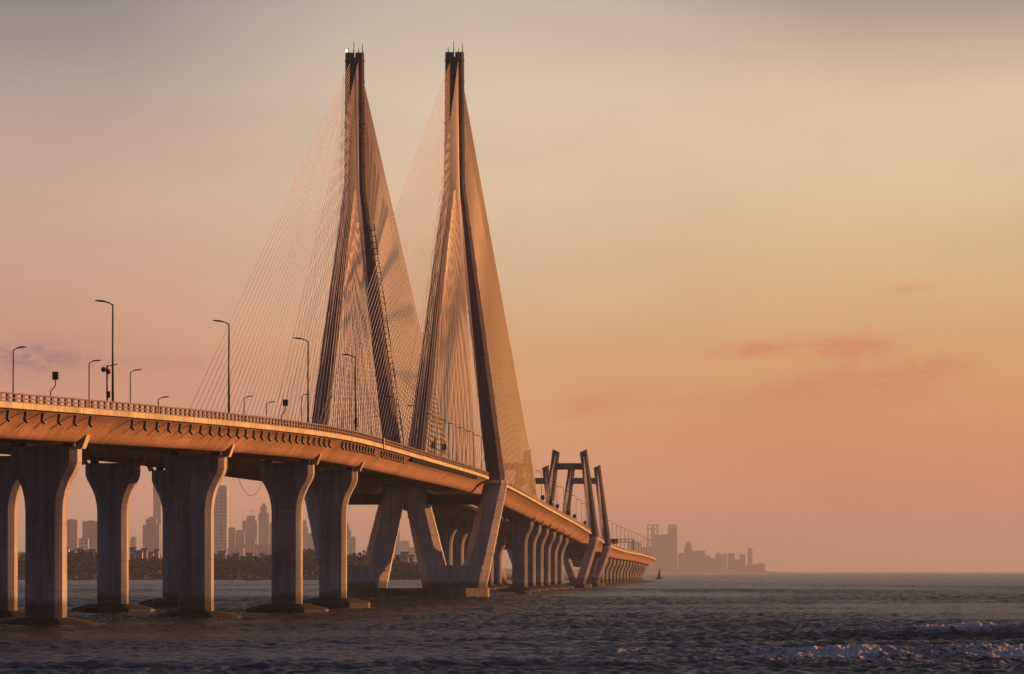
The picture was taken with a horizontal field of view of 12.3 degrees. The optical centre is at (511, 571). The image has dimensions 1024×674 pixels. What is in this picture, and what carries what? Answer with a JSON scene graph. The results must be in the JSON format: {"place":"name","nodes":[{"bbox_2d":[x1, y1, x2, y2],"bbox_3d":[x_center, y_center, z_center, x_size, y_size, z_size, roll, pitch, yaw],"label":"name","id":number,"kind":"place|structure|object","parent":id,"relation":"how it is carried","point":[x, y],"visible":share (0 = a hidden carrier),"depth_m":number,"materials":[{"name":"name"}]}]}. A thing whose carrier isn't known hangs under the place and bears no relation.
{"place":"outdoors","nodes":[
{"label":"outdoors","id":0,"kind":"place"},
{"bbox_2d":[18,572,578,579],"bbox_3d":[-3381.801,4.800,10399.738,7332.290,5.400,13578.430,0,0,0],"label":"shore","id":1,"kind":"structure","parent":0,"point":[508,575],"depth_m":3677.31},
{"bbox_2d":[67,519,77,549],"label":"apartment tower","id":2,"kind":"structure","parent":1,"relation":"on","point":[72,534],"depth_m":12880.00,"materials":[{"name":"concrete"}]},
{"bbox_2d":[75,548,84,571],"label":"shore house","id":3,"kind":"structure","parent":1,"relation":"on","point":[79,549],"depth_m":4106.52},
{"bbox_2d":[79,538,88,551],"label":"apartment tower","id":4,"kind":"structure","parent":1,"relation":"on","point":[83,542],"depth_m":12320.00,"materials":[{"name":"concrete"}]},
{"bbox_2d":[82,521,96,537],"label":"apartment tower","id":5,"kind":"structure","parent":1,"relation":"on","point":[89,528],"depth_m":13160.00,"materials":[{"name":"concrete"}]},
{"bbox_2d":[89,536,96,551],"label":"apartment tower","id":6,"kind":"structure","parent":1,"relation":"on","point":[93,542],"depth_m":12460.00,"materials":[{"name":"concrete"}]},
{"bbox_2d":[129,547,136,570],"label":"shore house","id":7,"kind":"structure","parent":1,"relation":"on","point":[132,553],"depth_m":4078.00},
{"bbox_2d":[130,537,137,549],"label":"apartment tower","id":8,"kind":"structure","parent":1,"relation":"on","point":[133,541],"depth_m":14562.67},
{"bbox_2d":[134,550,143,574],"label":"shore house","id":9,"kind":"structure","parent":1,"relation":"on","point":[138,553],"depth_m":4011.00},
{"bbox_2d":[141,548,147,574],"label":"shore house","id":10,"kind":"structure","parent":1,"relation":"on","point":[145,553],"depth_m":4064.00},
{"bbox_2d":[143,517,159,571],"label":"apartment tower","id":11,"kind":"structure","parent":1,"relation":"on","point":[151,535],"depth_m":13160.00,"materials":[{"name":"concrete"}]},
{"bbox_2d":[153,485,160,553],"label":"apartment tower","id":12,"kind":"structure","parent":1,"relation":"on","point":[156,507],"depth_m":15680.00,"materials":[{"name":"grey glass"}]},
{"bbox_2d":[154,549,159,572],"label":"shore house","id":13,"kind":"structure","parent":1,"relation":"on","point":[156,552],"depth_m":4050.00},
{"bbox_2d":[18,548,419,578],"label":"mangrove wood","id":14,"kind":"object","parent":1,"relation":"on","point":[87,560],"visible":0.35,"depth_m":3671.56,"materials":[{"name":"green plant"}]},
{"bbox_2d":[214,485,227,554],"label":"apartment tower","id":15,"kind":"structure","parent":1,"relation":"on","point":[221,522],"depth_m":12601.50,"materials":[{"name":"concrete"}]},
{"bbox_2d":[217,551,226,570],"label":"shore house","id":16,"kind":"structure","parent":1,"relation":"on","point":[221,554],"depth_m":4036.00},
{"bbox_2d":[228,527,235,547],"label":"apartment tower","id":17,"kind":"structure","parent":1,"relation":"on","point":[231,537],"depth_m":13720.00,"materials":[{"name":"concrete"}]},
{"bbox_2d":[228,547,244,555],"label":"apartment tower","id":18,"kind":"structure","parent":1,"relation":"on","point":[236,550],"depth_m":12040.00,"materials":[{"name":"concrete"}]},
{"bbox_2d":[236,530,244,547],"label":"apartment tower","id":19,"kind":"structure","parent":1,"relation":"on","point":[240,538],"depth_m":13860.00,"materials":[{"name":"concrete"}]},
{"bbox_2d":[242,509,257,543],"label":"apartment tower","id":20,"kind":"structure","parent":1,"relation":"on","point":[250,526],"depth_m":15680.00,"materials":[{"name":"grey concrete"}]},
{"bbox_2d":[244,539,258,555],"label":"apartment tower","id":21,"kind":"structure","parent":1,"relation":"on","point":[250,545],"depth_m":12880.00,"materials":[{"name":"concrete"}]},
{"bbox_2d":[258,503,268,544],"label":"apartment tower","id":22,"kind":"structure","parent":1,"relation":"on","point":[263,526],"depth_m":15960.00,"materials":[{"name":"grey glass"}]},
{"bbox_2d":[258,544,271,555],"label":"apartment tower","id":23,"kind":"structure","parent":1,"relation":"on","point":[265,548],"depth_m":12180.00,"materials":[{"name":"concrete"}]},
{"bbox_2d":[269,523,271,544],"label":"apartment tower","id":24,"kind":"structure","parent":1,"relation":"on","point":[270,533],"depth_m":16240.00,"materials":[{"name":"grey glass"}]},
{"bbox_2d":[303,520,307,550],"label":"apartment tower","id":25,"kind":"structure","parent":1,"relation":"on","point":[305,530],"depth_m":15960.00,"materials":[{"name":"concrete"}]},
{"bbox_2d":[307,533,314,553],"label":"apartment tower","id":26,"kind":"structure","parent":1,"relation":"on","point":[310,543],"depth_m":14560.00,"materials":[{"name":"concrete"}]},
{"bbox_2d":[347,523,351,554],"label":"apartment tower","id":27,"kind":"structure","parent":1,"relation":"on","point":[349,533],"depth_m":14840.00,"materials":[{"name":"concrete"}]},
{"bbox_2d":[350,537,355,555],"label":"apartment tower","id":28,"kind":"structure","parent":1,"relation":"on","point":[352,545],"depth_m":14000.00,"materials":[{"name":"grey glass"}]},
{"bbox_2d":[399,540,409,554],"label":"apartment tower","id":29,"kind":"structure","parent":1,"relation":"on","point":[404,545],"depth_m":16800.00,"materials":[{"name":"concrete"}]},
{"bbox_2d":[400,552,409,561],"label":"shore house","id":30,"kind":"structure","parent":1,"relation":"on","point":[405,557],"depth_m":4111.00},
{"bbox_2d":[408,555,414,563],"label":"shore house","id":31,"kind":"structure","parent":1,"relation":"on","point":[411,558],"depth_m":4044.00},
{"bbox_2d":[408,547,416,564],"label":"apartment tower","id":32,"kind":"structure","parent":1,"relation":"on","point":[411,551],"depth_m":15680.00,"materials":[{"name":"concrete"}]},
{"bbox_2d":[394,531,399,557],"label":"apartment tower","id":33,"kind":"structure","parent":0,"point":[397,546],"depth_m":17640.00,"materials":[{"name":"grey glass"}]},
{"bbox_2d":[0,572,1023,673],"bbox_3d":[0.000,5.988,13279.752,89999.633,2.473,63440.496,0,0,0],"label":"sea","id":34,"kind":"structure","parent":0,"point":[844,623],"depth_m":491.79,"materials":[{"name":"liquid"}]},
{"bbox_2d":[0,445,38,617],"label":"bridge pier","id":35,"kind":"structure","parent":34,"relation":"in","point":[10,488],"depth_m":658.65,"materials":[{"name":"concrete"}]},
{"bbox_2d":[0,442,581,566],"bbox_3d":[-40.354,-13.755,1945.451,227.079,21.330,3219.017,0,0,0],"label":"bridge deck","id":36,"kind":"structure","parent":35,"relation":"on","point":[245,468],"depth_m":900.18,"materials":[{"name":"concrete"}]},
{"bbox_2d":[12,346,25,400],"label":"street lamp","id":37,"kind":"object","parent":36,"relation":"on","point":[13,370],"visible":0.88,"depth_m":706.56,"materials":[{"name":"metal"}]},
{"bbox_2d":[88,360,100,406],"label":"street lamp","id":38,"kind":"object","parent":36,"relation":"on","point":[89,382],"visible":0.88,"depth_m":773.37,"materials":[{"name":"metal"}]},
{"bbox_2d":[130,369,141,402],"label":"street lamp","id":39,"kind":"object","parent":36,"relation":"on","point":[130,382],"visible":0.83,"depth_m":824.39,"materials":[{"name":"metal"}]},
{"bbox_2d":[0,435,98,624],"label":"bridge pier","id":40,"kind":"structure","parent":34,"relation":"in","point":[46,476],"depth_m":573.34,"materials":[{"name":"concrete"}]},
{"bbox_2d":[71,454,154,612],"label":"bridge pier","id":41,"kind":"structure","parent":34,"relation":"in","point":[112,485],"depth_m":742.29,"materials":[{"name":"concrete"}]},
{"bbox_2d":[139,466,177,608],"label":"bridge pier","id":42,"kind":"structure","parent":34,"relation":"in","point":[162,484],"depth_m":820.50,"materials":[{"name":"concrete"}]},
{"bbox_2d":[149,445,242,617],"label":"bridge pier","id":43,"kind":"structure","parent":34,"relation":"in","point":[195,480],"depth_m":655.32,"materials":[{"name":"concrete"}]},
{"bbox_2d":[245,454,328,612],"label":"bridge pier","id":44,"kind":"structure","parent":34,"relation":"in","point":[287,485],"depth_m":740.28,"materials":[{"name":"concrete"}]},
{"bbox_2d":[303,462,369,608],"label":"bridge pier","id":45,"kind":"structure","parent":34,"relation":"in","point":[332,490],"depth_m":819.26,"materials":[{"name":"concrete"}]},
{"bbox_2d":[347,588,489,596],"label":"tower pile cap","id":46,"kind":"object","parent":34,"relation":"in","point":[415,592],"visible":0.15,"depth_m":1165.17,"materials":[{"name":"concrete"}]},
{"bbox_2d":[187,44,447,587],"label":"cable tower","id":47,"kind":"structure","parent":46,"relation":"on","point":[364,175],"depth_m":1173.62,"materials":[{"name":"concrete"}]},
{"bbox_2d":[318,41,538,587],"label":"cable tower","id":48,"kind":"structure","parent":46,"relation":"on","point":[464,258],"depth_m":1172.23,"materials":[{"name":"concrete"}]},
{"bbox_2d":[435,516,461,564],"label":"bridge pier","id":49,"kind":"structure","parent":34,"relation":"in","point":[447,530],"depth_m":1489.50,"materials":[{"name":"concrete"}]},
{"bbox_2d":[452,520,472,564],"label":"bridge pier","id":50,"kind":"structure","parent":34,"relation":"in","point":[461,534],"depth_m":1544.47,"materials":[{"name":"concrete"}]},
{"bbox_2d":[464,528,471,558],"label":"bridge pier","id":51,"kind":"structure","parent":34,"relation":"in","point":[466,542],"depth_m":1599.47,"materials":[{"name":"concrete"}]},
{"bbox_2d":[487,530,503,588],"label":"bridge pier","id":52,"kind":"structure","parent":34,"relation":"in","point":[490,581],"depth_m":1709.58,"materials":[{"name":"concrete"}]},
{"bbox_2d":[493,534,511,587],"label":"bridge pier","id":53,"kind":"structure","parent":34,"relation":"in","point":[497,559],"depth_m":1764.42,"materials":[{"name":"concrete"}]},
{"bbox_2d":[502,449,535,585],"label":"portal tower","id":54,"kind":"structure","parent":34,"relation":"in","point":[508,546],"depth_m":1884.71,"materials":[{"name":"concrete"}]},
{"bbox_2d":[499,516,539,591],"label":"bridge pier","id":55,"kind":"structure","parent":34,"relation":"in","point":[519,532],"depth_m":1488.27,"materials":[{"name":"concrete"}]},
{"bbox_2d":[516,590,530,593],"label":"rock","id":56,"kind":"object","parent":34,"relation":"in","point":[523,592],"visible":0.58,"depth_m":1330.77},
{"bbox_2d":[507,465,554,563],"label":"portal tower","id":57,"kind":"structure","parent":34,"relation":"in","point":[546,470],"depth_m":2039.64,"materials":[{"name":"concrete"}]},
{"bbox_2d":[527,520,547,590],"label":"bridge pier","id":58,"kind":"structure","parent":34,"relation":"in","point":[535,532],"depth_m":1543.23,"materials":[{"name":"concrete"}]},
{"bbox_2d":[536,524,554,589],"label":"bridge pier","id":59,"kind":"structure","parent":34,"relation":"in","point":[542,537],"depth_m":1598.21,"materials":[{"name":"concrete"}]},
{"bbox_2d":[543,527,561,589],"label":"bridge pier","id":60,"kind":"structure","parent":34,"relation":"in","point":[550,539],"depth_m":1653.21,"materials":[{"name":"concrete"}]},
{"bbox_2d":[550,531,567,588],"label":"bridge pier","id":61,"kind":"structure","parent":34,"relation":"in","point":[553,557],"depth_m":1708.21,"materials":[{"name":"concrete"}]},
{"bbox_2d":[557,534,573,588],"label":"bridge pier","id":62,"kind":"structure","parent":34,"relation":"in","point":[562,547],"depth_m":1763.22,"materials":[{"name":"concrete"}]},
{"bbox_2d":[545,449,598,587],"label":"portal tower","id":63,"kind":"structure","parent":34,"relation":"in","point":[591,525],"depth_m":1883.05,"materials":[{"name":"concrete"}]},
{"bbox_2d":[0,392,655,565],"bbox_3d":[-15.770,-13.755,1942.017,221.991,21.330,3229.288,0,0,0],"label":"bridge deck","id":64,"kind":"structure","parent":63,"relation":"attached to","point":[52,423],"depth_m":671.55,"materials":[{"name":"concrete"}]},
{"bbox_2d":[49,372,58,395],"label":"traffic sign","id":65,"kind":"object","parent":64,"relation":"on","point":[55,376],"visible":1,"depth_m":550.52,"materials":[{"name":"metal"}]},
{"bbox_2d":[95,300,113,400],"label":"street lamp","id":66,"kind":"object","parent":64,"relation":"on","point":[112,346],"visible":1,"depth_m":573.58,"materials":[{"name":"metal"}]},
{"bbox_2d":[101,364,117,400],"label":"camera pole","id":67,"kind":"object","parent":64,"relation":"on","point":[108,371],"visible":1,"depth_m":571.12,"materials":[{"name":"metal"}]},
{"bbox_2d":[212,320,229,412],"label":"street lamp","id":68,"kind":"object","parent":64,"relation":"on","point":[228,362],"visible":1,"depth_m":636.99,"materials":[{"name":"metal"}]},
{"bbox_2d":[280,399,287,418],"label":"traffic sign","id":69,"kind":"object","parent":64,"relation":"on","point":[285,402],"visible":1,"depth_m":681.04,"materials":[{"name":"metal"}]},
{"bbox_2d":[294,337,308,421],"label":"street lamp","id":70,"kind":"object","parent":64,"relation":"on","point":[307,377],"visible":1,"depth_m":702.99,"materials":[{"name":"metal"}]},
{"bbox_2d":[342,354,355,430],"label":"street lamp","id":71,"kind":"object","parent":64,"relation":"on","point":[355,387],"visible":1,"depth_m":766.59,"materials":[{"name":"metal"}]},
{"bbox_2d":[386,396,396,442],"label":"street lamp","id":72,"kind":"object","parent":64,"relation":"on","point":[396,416],"visible":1,"depth_m":858.93,"materials":[{"name":"metal"}]},
{"bbox_2d":[407,405,417,448],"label":"street lamp","id":73,"kind":"object","parent":64,"relation":"on","point":[417,426],"visible":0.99,"depth_m":915.35,"materials":[{"name":"metal"}]},
{"bbox_2d":[449,423,456,460],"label":"street lamp","id":74,"kind":"object","parent":64,"relation":"on","point":[456,441],"visible":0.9,"depth_m":1044.10,"materials":[{"name":"metal"}]},
{"bbox_2d":[611,539,633,549],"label":"sign gantry","id":75,"kind":"object","parent":64,"relation":"on","point":[612,540],"visible":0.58,"depth_m":2495.51,"materials":[{"name":"metal"}]},
{"bbox_2d":[562,465,610,585],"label":"portal tower","id":76,"kind":"structure","parent":34,"relation":"in","point":[603,555],"depth_m":2038.12,"materials":[{"name":"concrete"}]},
{"bbox_2d":[581,558,598,582],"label":"bridge pier","id":77,"kind":"structure","parent":34,"relation":"in","point":[593,565],"depth_m":2108.22,"materials":[{"name":"concrete"}]},
{"bbox_2d":[600,559,611,584],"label":"bridge pier","id":78,"kind":"structure","parent":34,"relation":"in","point":[602,579],"depth_m":2218.22,"materials":[{"name":"concrete"}]},
{"bbox_2d":[604,559,615,584],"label":"bridge pier","id":79,"kind":"structure","parent":34,"relation":"in","point":[608,565],"depth_m":2273.19,"materials":[{"name":"concrete"}]},
{"bbox_2d":[608,559,617,583],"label":"bridge pier","id":80,"kind":"structure","parent":34,"relation":"in","point":[611,570],"depth_m":2328.21,"materials":[{"name":"concrete"}]},
{"bbox_2d":[612,560,622,583],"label":"bridge pier","id":81,"kind":"structure","parent":34,"relation":"in","point":[614,570],"depth_m":2383.20,"materials":[{"name":"concrete"}]},
{"bbox_2d":[615,560,625,583],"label":"bridge pier","id":82,"kind":"structure","parent":34,"relation":"in","point":[618,570],"depth_m":2438.19,"materials":[{"name":"concrete"}]},
{"bbox_2d":[619,561,629,583],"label":"bridge pier","id":83,"kind":"structure","parent":34,"relation":"in","point":[621,571],"depth_m":2493.20,"materials":[{"name":"concrete"}]},
{"bbox_2d":[622,561,630,582],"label":"bridge pier","id":84,"kind":"structure","parent":34,"relation":"in","point":[624,571],"depth_m":2548.18,"materials":[{"name":"concrete"}]},
{"bbox_2d":[625,562,634,582],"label":"bridge pier","id":85,"kind":"structure","parent":34,"relation":"in","point":[627,571],"depth_m":2603.18,"materials":[{"name":"concrete"}]},
{"bbox_2d":[628,562,637,582],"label":"bridge pier","id":86,"kind":"structure","parent":34,"relation":"in","point":[630,571],"depth_m":2658.21,"materials":[{"name":"concrete"}]},
{"bbox_2d":[631,563,637,581],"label":"bridge pier","id":87,"kind":"structure","parent":34,"relation":"in","point":[632,573],"depth_m":2713.20,"materials":[{"name":"concrete"}]},
{"bbox_2d":[634,563,641,581],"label":"bridge pier","id":88,"kind":"structure","parent":34,"relation":"in","point":[635,572],"depth_m":2768.19,"materials":[{"name":"concrete"}]},
{"bbox_2d":[637,564,644,581],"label":"bridge pier","id":89,"kind":"structure","parent":34,"relation":"in","point":[639,569],"depth_m":2823.17,"materials":[{"name":"concrete"}]},
{"bbox_2d":[639,564,646,581],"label":"bridge pier","id":90,"kind":"structure","parent":34,"relation":"in","point":[641,570],"depth_m":2878.18,"materials":[{"name":"concrete"}]},
{"bbox_2d":[641,565,649,581],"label":"bridge pier","id":91,"kind":"structure","parent":34,"relation":"in","point":[643,571],"depth_m":2933.19,"materials":[{"name":"concrete"}]},
{"bbox_2d":[0,0,1023,571],"label":"sky","id":92,"kind":"structure","parent":0,"point":[761,262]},
{"bbox_2d":[503,568,794,572],"bbox_3d":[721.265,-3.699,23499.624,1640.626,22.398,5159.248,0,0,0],"label":"headland","id":93,"kind":"structure","parent":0,"point":[685,570],"depth_m":21038.81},
{"bbox_2d":[627,541,640,551],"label":"apartment tower","id":94,"kind":"structure","parent":93,"relation":"on","point":[637,546],"depth_m":22575.00,"materials":[{"name":"concrete"}]},
{"bbox_2d":[647,524,657,568],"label":"apartment tower","id":95,"kind":"structure","parent":93,"relation":"on","point":[652,528],"depth_m":24025.00,"materials":[{"name":"concrete"}]},
{"bbox_2d":[653,534,676,569],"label":"apartment tower","id":96,"kind":"structure","parent":93,"relation":"on","point":[665,550],"depth_m":21262.50,"materials":[{"name":"concrete"}]},
{"bbox_2d":[668,524,676,534],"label":"apartment tower","id":97,"kind":"structure","parent":93,"relation":"on","point":[672,529],"depth_m":21525.00,"materials":[{"name":"concrete"}]},
{"bbox_2d":[678,553,684,568],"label":"apartment tower","id":98,"kind":"structure","parent":93,"relation":"on","point":[681,560],"depth_m":21175.00,"materials":[{"name":"concrete"}]},
{"bbox_2d":[684,541,691,568],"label":"apartment tower","id":99,"kind":"structure","parent":93,"relation":"on","point":[688,551],"depth_m":21350.00,"materials":[{"name":"concrete"}]},
{"bbox_2d":[689,559,701,569],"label":"apartment tower","id":100,"kind":"structure","parent":93,"relation":"on","point":[696,564],"depth_m":21140.00,"materials":[{"name":"concrete"}]},
{"bbox_2d":[692,550,704,569],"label":"apartment tower","id":101,"kind":"structure","parent":93,"relation":"on","point":[698,554],"depth_m":21437.50,"materials":[{"name":"concrete"}]},
{"bbox_2d":[705,555,709,568],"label":"apartment tower","id":102,"kind":"structure","parent":93,"relation":"on","point":[707,557],"depth_m":21350.00,"materials":[{"name":"concrete"}]},
{"bbox_2d":[709,558,715,568],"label":"apartment tower","id":103,"kind":"structure","parent":93,"relation":"on","point":[712,563],"depth_m":21262.50,"materials":[{"name":"concrete"}]},
{"bbox_2d":[715,553,721,568],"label":"apartment tower","id":104,"kind":"structure","parent":93,"relation":"on","point":[718,557],"depth_m":21437.50,"materials":[{"name":"concrete"}]},
{"bbox_2d":[721,554,726,568],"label":"apartment tower","id":105,"kind":"structure","parent":93,"relation":"on","point":[724,561],"depth_m":21490.00,"materials":[{"name":"concrete"}]},
{"bbox_2d":[728,553,734,569],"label":"apartment tower","id":106,"kind":"structure","parent":93,"relation":"on","point":[731,557],"depth_m":21385.00,"materials":[{"name":"concrete"}]},
{"bbox_2d":[734,559,739,569],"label":"apartment tower","id":107,"kind":"structure","parent":93,"relation":"on","point":[736,564],"depth_m":21262.50,"materials":[{"name":"concrete"}]},
{"bbox_2d":[739,554,744,569],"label":"apartment tower","id":108,"kind":"structure","parent":93,"relation":"on","point":[742,560],"depth_m":21420.00,"materials":[{"name":"concrete"}]},
{"bbox_2d":[747,548,752,564],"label":"apartment tower","id":109,"kind":"structure","parent":93,"relation":"on","point":[749,555],"depth_m":21458.96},
{"bbox_2d":[745,564,756,570],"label":"apartment tower","id":110,"kind":"structure","parent":93,"relation":"on","point":[751,567],"depth_m":21175.00,"materials":[{"name":"concrete"}]},
{"bbox_2d":[755,563,764,570],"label":"apartment tower","id":111,"kind":"structure","parent":93,"relation":"on","point":[760,566],"depth_m":21262.50,"materials":[{"name":"concrete"}]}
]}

